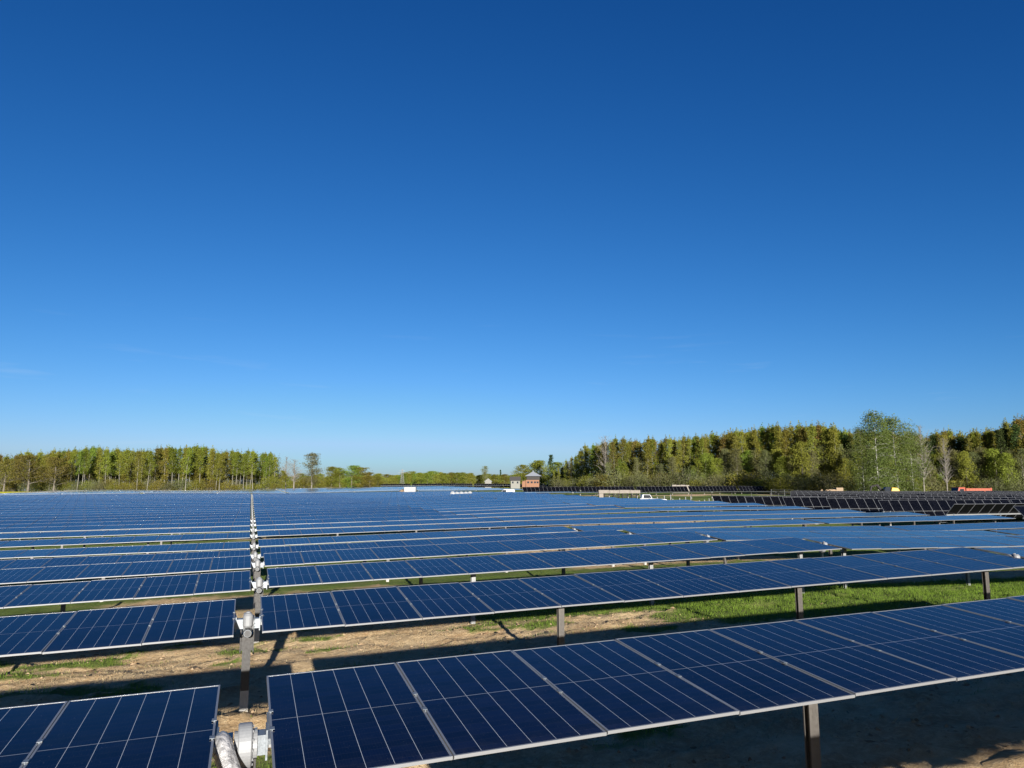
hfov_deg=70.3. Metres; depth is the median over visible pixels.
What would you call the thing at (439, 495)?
solar tracker
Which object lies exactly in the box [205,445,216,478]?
aspen tree
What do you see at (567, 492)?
solar tracker
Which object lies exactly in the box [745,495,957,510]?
solar tracker
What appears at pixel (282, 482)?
tree
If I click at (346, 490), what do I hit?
solar tracker
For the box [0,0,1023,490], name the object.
sky
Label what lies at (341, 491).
solar tracker
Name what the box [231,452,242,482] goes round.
aspen tree
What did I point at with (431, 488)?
solar tracker
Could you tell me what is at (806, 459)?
willow tree
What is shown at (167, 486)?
willow bush
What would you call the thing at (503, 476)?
tree
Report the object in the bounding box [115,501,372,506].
solar tracker
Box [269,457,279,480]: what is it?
aspen tree
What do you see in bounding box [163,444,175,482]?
aspen tree
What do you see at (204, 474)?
wood
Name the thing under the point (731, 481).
bush
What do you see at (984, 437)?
aspen tree
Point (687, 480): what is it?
willow bush
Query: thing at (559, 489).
solar tracker
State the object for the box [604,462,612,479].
willow tree
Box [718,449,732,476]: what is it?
willow tree
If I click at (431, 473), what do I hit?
tree
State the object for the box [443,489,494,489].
solar tracker
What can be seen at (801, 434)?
aspen tree
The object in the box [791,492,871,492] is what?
solar tracker
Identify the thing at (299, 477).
tree
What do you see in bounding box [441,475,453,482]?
tree
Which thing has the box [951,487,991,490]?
lorry
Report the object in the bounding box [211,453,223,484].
aspen tree
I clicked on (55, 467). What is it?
oak tree
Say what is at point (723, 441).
aspen tree
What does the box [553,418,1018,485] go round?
wood
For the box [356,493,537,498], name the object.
solar tracker
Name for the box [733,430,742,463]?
aspen tree
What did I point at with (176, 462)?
aspen tree
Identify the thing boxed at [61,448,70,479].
aspen tree
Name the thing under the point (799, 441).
aspen tree
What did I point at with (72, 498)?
solar tracker
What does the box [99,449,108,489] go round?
aspen tree
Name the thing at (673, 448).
aspen tree
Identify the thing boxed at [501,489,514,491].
van
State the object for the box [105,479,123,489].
bush
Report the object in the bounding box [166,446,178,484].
aspen tree
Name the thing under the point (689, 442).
aspen tree
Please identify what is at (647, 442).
aspen tree
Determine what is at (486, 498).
solar tracker
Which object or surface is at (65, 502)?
solar tracker
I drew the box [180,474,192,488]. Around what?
tree
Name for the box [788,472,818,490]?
willow bush
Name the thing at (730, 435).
aspen tree
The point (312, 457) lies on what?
willow tree
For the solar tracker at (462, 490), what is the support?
on the ground at (964, 746)
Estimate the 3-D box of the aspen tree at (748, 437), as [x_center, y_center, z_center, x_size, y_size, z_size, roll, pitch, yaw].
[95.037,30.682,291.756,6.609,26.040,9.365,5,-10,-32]
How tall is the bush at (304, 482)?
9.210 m
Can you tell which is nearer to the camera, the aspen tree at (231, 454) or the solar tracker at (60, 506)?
the solar tracker at (60, 506)
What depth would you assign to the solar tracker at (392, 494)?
176.87 m
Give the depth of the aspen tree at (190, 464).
398.74 m
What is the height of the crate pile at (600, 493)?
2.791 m
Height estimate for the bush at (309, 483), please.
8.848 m
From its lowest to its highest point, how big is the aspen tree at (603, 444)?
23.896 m
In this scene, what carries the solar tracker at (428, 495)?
on the ground at (964, 746)
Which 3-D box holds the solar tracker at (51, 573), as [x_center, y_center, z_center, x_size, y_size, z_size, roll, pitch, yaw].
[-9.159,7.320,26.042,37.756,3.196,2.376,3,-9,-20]
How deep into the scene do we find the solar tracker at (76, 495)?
165.58 m
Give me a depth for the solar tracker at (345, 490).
248.96 m
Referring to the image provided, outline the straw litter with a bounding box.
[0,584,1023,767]
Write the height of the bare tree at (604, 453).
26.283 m
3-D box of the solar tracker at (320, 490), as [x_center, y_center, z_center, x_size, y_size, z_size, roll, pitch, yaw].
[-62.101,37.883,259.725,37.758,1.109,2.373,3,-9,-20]
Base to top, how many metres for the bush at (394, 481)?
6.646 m
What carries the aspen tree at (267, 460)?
on the ground at (964, 746)
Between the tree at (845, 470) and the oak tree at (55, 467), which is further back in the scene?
the oak tree at (55, 467)
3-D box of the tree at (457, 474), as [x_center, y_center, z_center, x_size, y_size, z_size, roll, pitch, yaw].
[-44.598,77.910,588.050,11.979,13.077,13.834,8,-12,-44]
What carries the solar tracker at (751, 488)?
on the ground at (964, 746)
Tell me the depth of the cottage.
551.99 m
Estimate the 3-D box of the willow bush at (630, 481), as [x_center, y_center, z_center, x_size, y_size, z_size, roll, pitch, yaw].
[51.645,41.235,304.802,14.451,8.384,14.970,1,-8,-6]
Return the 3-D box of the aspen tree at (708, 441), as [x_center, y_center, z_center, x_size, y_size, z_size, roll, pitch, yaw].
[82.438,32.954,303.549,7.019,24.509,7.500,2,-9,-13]
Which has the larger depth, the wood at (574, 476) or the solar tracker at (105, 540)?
the wood at (574, 476)
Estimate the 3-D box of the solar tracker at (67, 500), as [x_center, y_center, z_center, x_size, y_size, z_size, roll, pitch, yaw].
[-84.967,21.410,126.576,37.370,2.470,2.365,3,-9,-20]
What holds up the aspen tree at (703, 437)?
on the ground at (964, 746)
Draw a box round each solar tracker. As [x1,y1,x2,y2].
[0,492,139,494]
[0,494,140,495]
[0,495,164,496]
[0,496,157,498]
[0,497,152,498]
[0,498,148,500]
[0,499,143,501]
[0,500,137,503]
[0,502,130,504]
[0,503,124,506]
[0,505,116,507]
[0,507,107,510]
[0,509,97,512]
[0,512,84,514]
[0,514,72,517]
[0,514,476,547]
[0,517,56,520]
[0,517,502,556]
[0,520,37,539]
[0,521,535,561]
[0,524,13,540]
[0,526,576,577]
[0,530,626,601]
[0,531,717,611]
[0,537,841,642]
[0,547,1023,711]
[0,595,1023,767]
[5,492,98,493]
[8,512,455,539]
[9,494,167,495]
[19,492,143,493]
[26,496,156,496]
[29,493,173,494]
[32,509,436,539]
[53,491,124,492]
[53,507,422,531]
[59,490,166,491]
[59,491,153,492]
[69,506,409,519]
[84,504,398,515]
[96,503,389,512]
[106,502,380,508]
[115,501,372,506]
[124,500,366,504]
[131,499,360,502]
[137,498,355,501]
[144,492,285,492]
[144,497,350,499]
[149,497,329,498]
[153,496,342,497]
[154,491,218,491]
[158,495,338,496]
[165,494,331,495]
[168,494,302,495]
[174,493,304,493]
[176,489,274,490]
[184,495,329,495]
[219,491,280,491]
[245,490,277,490]
[279,488,366,490]
[283,488,384,490]
[283,489,361,491]
[285,489,379,491]
[286,488,354,489]
[288,487,361,488]
[288,490,390,492]
[289,489,401,491]
[289,490,399,492]
[326,491,444,493]
[327,491,461,493]
[332,492,450,494]
[339,493,435,495]
[343,492,491,496]
[345,492,479,495]
[346,484,409,486]
[351,492,509,497]
[355,491,467,493]
[356,492,524,497]
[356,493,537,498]
[361,493,548,499]
[367,494,562,500]
[373,495,578,501]
[381,496,595,503]
[385,487,474,488]
[389,497,614,504]
[397,498,637,509]
[399,488,453,488]
[403,488,497,489]
[409,499,662,511]
[412,483,472,486]
[417,488,508,489]
[418,489,522,490]
[420,500,691,513]
[421,485,485,485]
[434,501,726,520]
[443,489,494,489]
[450,503,764,529]
[470,506,811,529]
[474,484,521,486]
[494,509,861,528]
[522,487,633,494]
[525,492,644,495]
[525,512,926,526]
[539,484,553,486]
[569,515,1015,548]
[622,522,1023,564]
[637,486,737,494]
[648,491,772,498]
[695,529,1023,563]
[712,494,915,511]
[738,486,790,493]
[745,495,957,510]
[782,496,1004,518]
[791,491,862,491]
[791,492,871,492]
[791,492,944,493]
[791,493,882,494]
[791,493,965,495]
[803,535,1023,588]
[827,497,1023,521]
[863,491,927,491]
[878,499,1023,525]
[925,494,1023,495]
[934,491,1006,492]
[940,503,1023,529]
[951,492,998,492]
[966,493,1023,493]
[967,495,1023,496]
[974,547,1023,558]
[1013,506,1023,518]
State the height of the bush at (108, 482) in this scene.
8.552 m
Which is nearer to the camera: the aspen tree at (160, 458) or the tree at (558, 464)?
the aspen tree at (160, 458)
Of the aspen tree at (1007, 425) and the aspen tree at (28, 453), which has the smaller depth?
the aspen tree at (1007, 425)
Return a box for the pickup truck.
[638,494,666,499]
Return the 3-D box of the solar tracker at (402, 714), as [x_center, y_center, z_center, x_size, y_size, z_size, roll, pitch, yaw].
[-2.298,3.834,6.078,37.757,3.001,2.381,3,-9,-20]
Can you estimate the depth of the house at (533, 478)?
417.79 m
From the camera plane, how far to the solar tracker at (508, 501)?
104.01 m
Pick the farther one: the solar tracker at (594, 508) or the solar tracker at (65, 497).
the solar tracker at (65, 497)
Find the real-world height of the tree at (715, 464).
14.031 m
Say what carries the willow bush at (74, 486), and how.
on the ground at (964, 746)
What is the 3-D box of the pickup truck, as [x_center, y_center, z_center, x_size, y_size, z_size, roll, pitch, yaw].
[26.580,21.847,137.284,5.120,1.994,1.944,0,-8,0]
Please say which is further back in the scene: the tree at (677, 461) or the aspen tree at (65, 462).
the aspen tree at (65, 462)
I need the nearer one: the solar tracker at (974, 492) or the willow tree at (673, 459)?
the solar tracker at (974, 492)
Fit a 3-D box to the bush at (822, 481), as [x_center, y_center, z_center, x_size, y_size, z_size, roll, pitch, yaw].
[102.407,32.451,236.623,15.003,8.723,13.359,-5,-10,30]
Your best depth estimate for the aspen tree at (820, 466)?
273.11 m
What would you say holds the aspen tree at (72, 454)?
on the ground at (964, 746)
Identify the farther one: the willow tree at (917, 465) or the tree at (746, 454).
the tree at (746, 454)
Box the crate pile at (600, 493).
[598,490,639,497]
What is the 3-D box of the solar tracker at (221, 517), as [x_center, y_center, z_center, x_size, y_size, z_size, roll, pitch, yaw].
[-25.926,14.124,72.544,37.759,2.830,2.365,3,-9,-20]
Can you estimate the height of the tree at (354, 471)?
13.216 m
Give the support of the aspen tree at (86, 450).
on the ground at (964, 746)
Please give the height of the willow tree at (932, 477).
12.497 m
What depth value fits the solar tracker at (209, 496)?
155.90 m
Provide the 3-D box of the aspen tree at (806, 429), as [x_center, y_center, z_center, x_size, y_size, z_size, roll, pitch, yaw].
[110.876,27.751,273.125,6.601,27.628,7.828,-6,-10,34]
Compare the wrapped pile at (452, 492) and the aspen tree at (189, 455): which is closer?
the wrapped pile at (452, 492)
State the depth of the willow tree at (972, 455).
234.49 m
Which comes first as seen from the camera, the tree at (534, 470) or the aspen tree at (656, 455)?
the aspen tree at (656, 455)
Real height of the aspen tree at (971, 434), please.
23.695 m
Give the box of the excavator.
[870,484,899,490]
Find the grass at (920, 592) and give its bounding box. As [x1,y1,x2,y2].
[0,570,1023,766]
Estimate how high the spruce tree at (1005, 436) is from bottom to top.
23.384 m
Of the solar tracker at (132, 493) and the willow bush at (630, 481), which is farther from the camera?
the willow bush at (630, 481)
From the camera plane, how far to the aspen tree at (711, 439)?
306.71 m
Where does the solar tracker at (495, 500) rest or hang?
on the ground at (964, 746)
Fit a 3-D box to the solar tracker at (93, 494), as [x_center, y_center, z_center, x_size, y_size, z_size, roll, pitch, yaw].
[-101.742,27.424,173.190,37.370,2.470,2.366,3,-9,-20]
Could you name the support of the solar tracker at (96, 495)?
on the ground at (964, 746)
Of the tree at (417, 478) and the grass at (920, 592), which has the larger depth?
the tree at (417, 478)
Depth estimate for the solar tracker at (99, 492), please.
208.11 m
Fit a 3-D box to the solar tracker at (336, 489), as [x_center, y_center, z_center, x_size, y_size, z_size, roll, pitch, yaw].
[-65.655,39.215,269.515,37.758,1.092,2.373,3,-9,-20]
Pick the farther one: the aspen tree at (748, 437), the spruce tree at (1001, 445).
the aspen tree at (748, 437)
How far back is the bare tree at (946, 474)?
213.81 m
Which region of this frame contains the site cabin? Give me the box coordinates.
[404,487,416,491]
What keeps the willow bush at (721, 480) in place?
on the ground at (964, 746)
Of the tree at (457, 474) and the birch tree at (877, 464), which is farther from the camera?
the tree at (457, 474)
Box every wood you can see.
[1,446,280,480]
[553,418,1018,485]
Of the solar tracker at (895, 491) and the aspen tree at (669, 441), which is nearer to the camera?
the solar tracker at (895, 491)
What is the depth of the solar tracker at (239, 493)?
192.10 m
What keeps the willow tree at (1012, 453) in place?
on the ground at (964, 746)
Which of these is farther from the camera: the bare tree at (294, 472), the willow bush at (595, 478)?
the bare tree at (294, 472)
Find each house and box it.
[510,477,520,488]
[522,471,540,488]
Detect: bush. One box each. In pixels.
[1,478,22,491]
[15,478,36,491]
[32,480,46,490]
[37,481,52,490]
[41,478,66,491]
[57,479,76,490]
[66,480,84,489]
[79,480,93,489]
[82,479,99,489]
[92,479,110,489]
[97,477,116,489]
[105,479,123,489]
[114,482,132,489]
[125,479,145,489]
[138,477,158,489]
[146,478,168,489]
[158,480,175,490]
[172,478,191,489]
[187,479,206,489]
[198,477,221,489]
[217,479,237,489]
[234,483,244,489]
[245,483,256,489]
[258,475,280,489]
[268,482,278,489]
[286,479,302,487]
[289,476,313,487]
[301,476,319,487]
[307,477,323,487]
[382,478,395,483]
[388,479,401,483]
[548,478,568,486]
[556,478,572,486]
[566,478,578,486]
[569,478,583,487]
[575,474,593,489]
[584,476,601,486]
[585,470,605,486]
[590,473,616,486]
[597,468,632,486]
[614,473,636,486]
[619,473,648,489]
[625,469,654,488]
[631,476,655,489]
[639,469,673,486]
[652,472,680,485]
[659,472,691,485]
[661,465,708,490]
[687,479,703,485]
[689,475,708,485]
[699,472,725,492]
[708,475,731,492]
[718,470,745,492]
[720,472,741,492]
[724,469,761,492]
[727,472,760,492]
[746,469,795,492]
[752,476,769,493]
[760,476,788,493]
[766,476,795,494]
[777,472,803,493]
[785,476,813,493]
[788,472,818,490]
[793,474,827,490]
[801,470,851,490]
[807,470,855,490]
[831,476,875,491]
[835,477,860,490]
[893,476,931,490]
[917,472,951,490]
[925,476,953,490]
[938,479,972,489]
[943,479,974,490]
[952,474,987,487]
[968,478,1003,490]
[977,475,1015,490]
[986,478,1020,490]
[995,474,1023,490]
[1006,479,1023,490]
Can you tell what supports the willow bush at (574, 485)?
on the ground at (964, 746)
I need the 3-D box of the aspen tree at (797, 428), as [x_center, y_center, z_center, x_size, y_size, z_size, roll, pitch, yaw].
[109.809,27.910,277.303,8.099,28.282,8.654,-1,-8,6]
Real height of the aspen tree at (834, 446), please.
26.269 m
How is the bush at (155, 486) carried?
on the ground at (964, 746)
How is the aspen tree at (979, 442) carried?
on the ground at (964, 746)
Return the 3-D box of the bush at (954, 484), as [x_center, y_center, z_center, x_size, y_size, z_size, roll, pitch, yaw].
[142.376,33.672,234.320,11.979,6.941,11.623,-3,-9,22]
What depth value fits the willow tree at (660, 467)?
310.59 m
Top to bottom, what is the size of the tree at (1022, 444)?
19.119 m
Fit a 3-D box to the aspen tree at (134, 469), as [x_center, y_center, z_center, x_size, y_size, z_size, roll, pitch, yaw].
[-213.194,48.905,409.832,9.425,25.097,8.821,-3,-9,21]
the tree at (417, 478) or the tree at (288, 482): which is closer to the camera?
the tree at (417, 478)
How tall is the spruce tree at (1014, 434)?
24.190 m
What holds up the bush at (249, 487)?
on the ground at (964, 746)
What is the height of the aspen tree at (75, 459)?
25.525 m
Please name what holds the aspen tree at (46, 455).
on the ground at (964, 746)
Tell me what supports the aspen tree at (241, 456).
on the ground at (964, 746)
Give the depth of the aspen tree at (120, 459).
383.44 m
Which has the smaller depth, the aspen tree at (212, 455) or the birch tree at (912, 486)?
the birch tree at (912, 486)
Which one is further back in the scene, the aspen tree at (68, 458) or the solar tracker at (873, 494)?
the aspen tree at (68, 458)
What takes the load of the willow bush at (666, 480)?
on the ground at (964, 746)
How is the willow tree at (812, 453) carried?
on the ground at (964, 746)
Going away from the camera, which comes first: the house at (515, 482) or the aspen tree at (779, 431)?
the aspen tree at (779, 431)
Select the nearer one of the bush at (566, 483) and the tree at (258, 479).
the bush at (566, 483)
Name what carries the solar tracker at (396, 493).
on the ground at (964, 746)
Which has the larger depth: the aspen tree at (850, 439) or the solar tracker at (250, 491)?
the aspen tree at (850, 439)
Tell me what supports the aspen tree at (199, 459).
on the ground at (964, 746)
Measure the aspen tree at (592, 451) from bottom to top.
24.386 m
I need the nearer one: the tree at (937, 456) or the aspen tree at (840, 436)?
the tree at (937, 456)
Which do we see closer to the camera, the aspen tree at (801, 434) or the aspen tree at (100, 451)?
the aspen tree at (801, 434)
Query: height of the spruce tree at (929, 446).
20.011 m
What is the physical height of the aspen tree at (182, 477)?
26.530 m
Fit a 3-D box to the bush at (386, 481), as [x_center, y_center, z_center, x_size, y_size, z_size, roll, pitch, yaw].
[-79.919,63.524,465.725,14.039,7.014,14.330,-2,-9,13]
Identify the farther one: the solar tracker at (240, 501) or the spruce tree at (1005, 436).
the spruce tree at (1005, 436)
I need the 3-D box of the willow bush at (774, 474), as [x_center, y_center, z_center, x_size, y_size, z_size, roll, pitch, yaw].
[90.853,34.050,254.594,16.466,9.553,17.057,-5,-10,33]
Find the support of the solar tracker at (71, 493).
on the ground at (964, 746)
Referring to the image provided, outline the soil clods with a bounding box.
[0,586,1019,767]
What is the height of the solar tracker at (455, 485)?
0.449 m
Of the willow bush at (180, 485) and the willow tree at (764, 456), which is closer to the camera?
the willow tree at (764, 456)
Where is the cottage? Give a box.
[484,479,491,487]
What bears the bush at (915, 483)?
on the ground at (964, 746)
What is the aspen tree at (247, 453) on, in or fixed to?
on the ground at (964, 746)
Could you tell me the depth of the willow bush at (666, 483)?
290.51 m
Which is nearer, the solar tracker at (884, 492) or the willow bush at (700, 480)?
the solar tracker at (884, 492)
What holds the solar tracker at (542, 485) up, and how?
on the ground at (964, 746)
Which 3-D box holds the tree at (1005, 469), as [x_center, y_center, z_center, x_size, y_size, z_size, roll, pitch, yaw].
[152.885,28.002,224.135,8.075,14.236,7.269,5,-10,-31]
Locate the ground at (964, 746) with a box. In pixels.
[0,488,1023,767]
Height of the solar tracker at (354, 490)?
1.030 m
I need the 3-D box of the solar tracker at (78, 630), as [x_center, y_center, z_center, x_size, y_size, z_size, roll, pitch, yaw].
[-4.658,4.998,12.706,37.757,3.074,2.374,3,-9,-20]
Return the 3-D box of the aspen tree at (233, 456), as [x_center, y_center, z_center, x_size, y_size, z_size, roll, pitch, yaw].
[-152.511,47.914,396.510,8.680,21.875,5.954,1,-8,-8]
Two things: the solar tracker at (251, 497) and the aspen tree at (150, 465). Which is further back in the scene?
the aspen tree at (150, 465)
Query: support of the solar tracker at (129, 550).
on the ground at (964, 746)
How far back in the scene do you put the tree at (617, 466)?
334.76 m
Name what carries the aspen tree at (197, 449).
on the ground at (964, 746)
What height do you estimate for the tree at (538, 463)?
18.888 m
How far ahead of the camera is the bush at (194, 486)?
383.24 m
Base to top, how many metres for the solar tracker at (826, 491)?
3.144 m
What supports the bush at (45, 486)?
on the ground at (964, 746)
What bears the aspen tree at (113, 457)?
on the ground at (964, 746)
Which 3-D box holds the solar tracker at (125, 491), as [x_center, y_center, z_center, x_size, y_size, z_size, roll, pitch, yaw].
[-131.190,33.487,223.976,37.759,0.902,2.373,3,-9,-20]
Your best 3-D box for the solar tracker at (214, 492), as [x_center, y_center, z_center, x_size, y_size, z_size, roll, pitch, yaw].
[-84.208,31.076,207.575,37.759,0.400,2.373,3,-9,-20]
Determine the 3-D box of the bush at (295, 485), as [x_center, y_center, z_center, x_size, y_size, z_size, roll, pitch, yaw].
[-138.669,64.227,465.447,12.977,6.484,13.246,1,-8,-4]
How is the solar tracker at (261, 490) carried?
on the ground at (964, 746)
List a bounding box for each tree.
[0,459,26,491]
[1,455,57,491]
[21,449,30,489]
[33,449,43,491]
[33,457,76,490]
[36,454,48,491]
[37,453,50,478]
[44,447,58,490]
[53,453,65,477]
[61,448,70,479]
[64,451,72,488]
[65,450,77,489]
[68,446,79,489]
[75,449,87,489]
[77,445,92,483]
[78,451,91,488]
[86,446,97,484]
[92,446,102,481]
[92,448,105,484]
[98,448,114,489]
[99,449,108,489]
[106,451,116,479]
[107,450,116,478]
[112,445,121,484]
[113,451,125,483]
[120,447,128,474]
[120,475,131,485]
[123,448,132,480]
[124,450,137,483]
[128,449,138,489]
[131,448,146,489]
[136,449,148,481]
[141,449,149,480]
[143,451,159,489]
[143,454,154,478]
[149,445,161,481]
[155,444,163,484]
[157,445,170,485]
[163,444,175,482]
[165,474,176,489]
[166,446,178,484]
[173,448,181,481]
[174,446,183,489]
[176,444,193,482]
[179,447,193,489]
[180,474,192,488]
[186,447,195,484]
[190,445,205,489]
[190,470,205,482]
[194,449,206,482]
[198,444,206,472]
[201,446,209,479]
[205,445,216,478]
[205,450,216,483]
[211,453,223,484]
[213,452,227,489]
[219,450,232,480]
[226,448,236,486]
[229,453,235,483]
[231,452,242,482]
[233,473,242,484]
[236,452,245,485]
[240,453,248,489]
[241,448,249,487]
[241,475,249,488]
[246,449,259,489]
[247,454,255,486]
[253,452,260,486]
[253,470,265,489]
[257,452,265,485]
[263,455,270,476]
[265,451,274,483]
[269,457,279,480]
[275,470,288,488]
[277,457,289,488]
[282,476,296,488]
[284,459,301,487]
[290,473,304,487]
[298,453,322,487]
[321,466,343,487]
[326,468,348,487]
[340,465,363,487]
[350,467,372,486]
[362,472,380,486]
[371,473,384,478]
[371,477,384,486]
[397,473,408,483]
[400,472,412,484]
[407,471,415,484]
[409,473,418,483]
[414,473,423,483]
[420,473,433,483]
[427,471,437,482]
[430,474,441,483]
[439,473,451,484]
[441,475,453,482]
[448,472,456,482]
[449,472,463,482]
[461,473,471,483]
[463,473,476,486]
[475,475,481,483]
[478,474,485,487]
[482,466,489,483]
[489,474,499,487]
[499,474,509,487]
[509,464,531,483]
[524,463,545,483]
[529,460,550,483]
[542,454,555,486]
[543,462,565,486]
[563,461,568,479]
[568,456,575,480]
[572,454,578,475]
[576,448,584,488]
[577,448,584,477]
[579,444,590,474]
[582,468,589,481]
[589,443,595,472]
[590,446,598,476]
[594,463,602,476]
[595,435,611,473]
[595,444,603,473]
[599,442,608,474]
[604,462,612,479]
[606,440,615,474]
[607,440,618,478]
[612,434,620,468]
[613,459,624,475]
[617,436,628,470]
[618,463,630,478]
[619,437,632,475]
[623,442,633,474]
[628,439,637,471]
[628,457,642,478]
[631,457,642,474]
[633,441,644,478]
[635,441,642,469]
[641,435,656,475]
[642,460,651,476]
[643,437,657,472]
[651,441,662,472]
[656,442,666,469]
[656,463,663,481]
[660,434,668,473]
[664,435,673,474]
[666,456,677,477]
[666,456,683,476]
[667,440,677,460]
[674,439,684,479]
[679,434,688,471]
[681,437,693,471]
[686,437,698,467]
[690,458,704,476]
[693,437,699,469]
[695,434,710,469]
[697,452,715,485]
[700,436,710,471]
[705,434,714,474]
[708,458,723,477]
[709,433,720,469]
[713,432,721,471]
[717,435,730,472]
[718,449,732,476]
[721,430,736,472]
[725,428,734,471]
[725,449,744,474]
[726,455,734,477]
[728,434,742,475]
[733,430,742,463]
[737,426,751,473]
[739,450,760,481]
[743,430,756,474]
[746,450,763,477]
[749,426,762,472]
[750,433,759,464]
[755,422,771,466]
[755,449,771,478]
[756,459,765,478]
[759,424,773,473]
[767,425,781,475]
[770,449,788,477]
[772,421,790,471]
[773,456,792,479]
[778,426,792,474]
[783,427,793,470]
[784,455,799,477]
[787,421,799,473]
[788,441,814,479]
[793,420,802,471]
[793,426,808,472]
[794,425,815,465]
[797,447,818,477]
[803,424,810,446]
[804,424,821,474]
[804,450,820,479]
[812,422,823,474]
[814,421,824,472]
[816,444,830,477]
[817,423,829,476]
[821,445,842,477]
[822,422,842,477]
[825,423,842,477]
[825,444,847,481]
[836,458,851,482]
[837,430,842,447]
[839,434,859,477]
[840,430,850,459]
[841,427,879,490]
[842,409,912,490]
[844,429,854,468]
[845,448,859,479]
[846,453,869,482]
[865,413,929,490]
[868,447,893,483]
[891,434,902,475]
[894,430,935,490]
[908,453,921,482]
[914,426,933,490]
[915,434,932,466]
[924,461,937,490]
[925,441,939,483]
[926,453,953,481]
[927,434,953,484]
[934,431,951,474]
[935,461,953,484]
[936,438,953,490]
[938,429,954,478]
[946,434,956,464]
[947,425,960,475]
[947,449,960,485]
[950,460,965,481]
[953,451,979,487]
[954,436,973,485]
[962,433,974,474]
[962,452,987,481]
[969,427,988,479]
[969,428,979,473]
[972,447,989,479]
[978,447,1004,482]
[980,432,990,478]
[982,427,994,462]
[985,427,998,477]
[990,429,1016,484]
[992,452,1019,490]
[993,427,1017,473]
[999,417,1013,457]
[1004,450,1020,477]
[1007,416,1023,448]
[1009,423,1023,480]
[1010,415,1022,451]
[1010,438,1023,479]
[1012,447,1023,487]
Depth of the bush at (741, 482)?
260.34 m
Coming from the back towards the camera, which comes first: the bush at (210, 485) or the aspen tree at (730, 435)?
the bush at (210, 485)
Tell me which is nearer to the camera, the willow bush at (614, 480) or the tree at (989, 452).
the tree at (989, 452)
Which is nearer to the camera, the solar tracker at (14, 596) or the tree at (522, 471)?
the solar tracker at (14, 596)
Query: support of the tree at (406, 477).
on the ground at (964, 746)
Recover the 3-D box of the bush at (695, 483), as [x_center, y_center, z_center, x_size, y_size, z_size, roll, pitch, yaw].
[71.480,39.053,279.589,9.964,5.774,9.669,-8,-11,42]
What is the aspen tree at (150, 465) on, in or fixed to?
on the ground at (964, 746)
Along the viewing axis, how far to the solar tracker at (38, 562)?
33.29 m
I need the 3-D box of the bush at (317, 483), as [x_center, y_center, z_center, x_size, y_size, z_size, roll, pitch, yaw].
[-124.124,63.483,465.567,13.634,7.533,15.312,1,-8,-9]
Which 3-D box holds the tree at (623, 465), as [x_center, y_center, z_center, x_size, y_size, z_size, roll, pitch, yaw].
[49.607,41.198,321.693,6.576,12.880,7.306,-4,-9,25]
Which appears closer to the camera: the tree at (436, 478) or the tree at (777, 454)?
the tree at (777, 454)
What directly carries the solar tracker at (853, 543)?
on the ground at (964, 746)
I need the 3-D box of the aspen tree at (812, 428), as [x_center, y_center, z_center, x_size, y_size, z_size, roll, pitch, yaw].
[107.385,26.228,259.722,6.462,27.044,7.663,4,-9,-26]
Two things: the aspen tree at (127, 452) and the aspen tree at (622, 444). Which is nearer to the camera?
the aspen tree at (622, 444)
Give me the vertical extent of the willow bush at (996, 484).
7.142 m
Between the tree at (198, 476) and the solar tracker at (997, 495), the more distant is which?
the tree at (198, 476)
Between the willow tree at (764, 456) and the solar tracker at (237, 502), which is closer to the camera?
the solar tracker at (237, 502)
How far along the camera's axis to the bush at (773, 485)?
245.45 m
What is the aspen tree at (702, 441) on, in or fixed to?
on the ground at (964, 746)
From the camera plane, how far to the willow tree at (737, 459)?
281.00 m
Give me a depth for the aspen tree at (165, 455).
391.07 m
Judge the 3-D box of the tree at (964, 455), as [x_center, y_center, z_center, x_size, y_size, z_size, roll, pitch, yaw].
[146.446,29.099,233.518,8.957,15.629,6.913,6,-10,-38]
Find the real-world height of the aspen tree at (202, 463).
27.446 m
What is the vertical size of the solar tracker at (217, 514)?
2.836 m
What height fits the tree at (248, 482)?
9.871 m
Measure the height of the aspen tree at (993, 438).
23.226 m
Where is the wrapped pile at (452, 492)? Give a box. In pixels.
[450,491,471,493]
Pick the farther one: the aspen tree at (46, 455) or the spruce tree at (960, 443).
the aspen tree at (46, 455)
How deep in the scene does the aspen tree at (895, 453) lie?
241.47 m
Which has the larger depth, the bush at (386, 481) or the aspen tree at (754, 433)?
the bush at (386, 481)
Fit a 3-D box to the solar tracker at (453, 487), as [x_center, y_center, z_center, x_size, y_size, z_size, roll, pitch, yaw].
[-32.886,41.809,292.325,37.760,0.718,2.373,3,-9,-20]
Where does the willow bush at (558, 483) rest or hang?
on the ground at (964, 746)
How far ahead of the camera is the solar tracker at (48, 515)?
78.69 m
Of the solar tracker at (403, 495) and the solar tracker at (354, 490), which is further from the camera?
the solar tracker at (354, 490)
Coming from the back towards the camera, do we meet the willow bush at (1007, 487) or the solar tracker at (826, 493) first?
the willow bush at (1007, 487)
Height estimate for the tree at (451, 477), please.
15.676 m
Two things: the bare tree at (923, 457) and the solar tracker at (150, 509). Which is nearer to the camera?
the solar tracker at (150, 509)
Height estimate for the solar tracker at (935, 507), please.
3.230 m
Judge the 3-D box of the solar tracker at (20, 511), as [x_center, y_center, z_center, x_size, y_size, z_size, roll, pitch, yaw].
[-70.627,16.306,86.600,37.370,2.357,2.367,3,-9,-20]
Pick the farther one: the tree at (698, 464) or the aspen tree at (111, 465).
the aspen tree at (111, 465)
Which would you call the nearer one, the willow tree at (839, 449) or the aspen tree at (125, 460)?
the willow tree at (839, 449)
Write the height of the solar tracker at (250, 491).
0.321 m

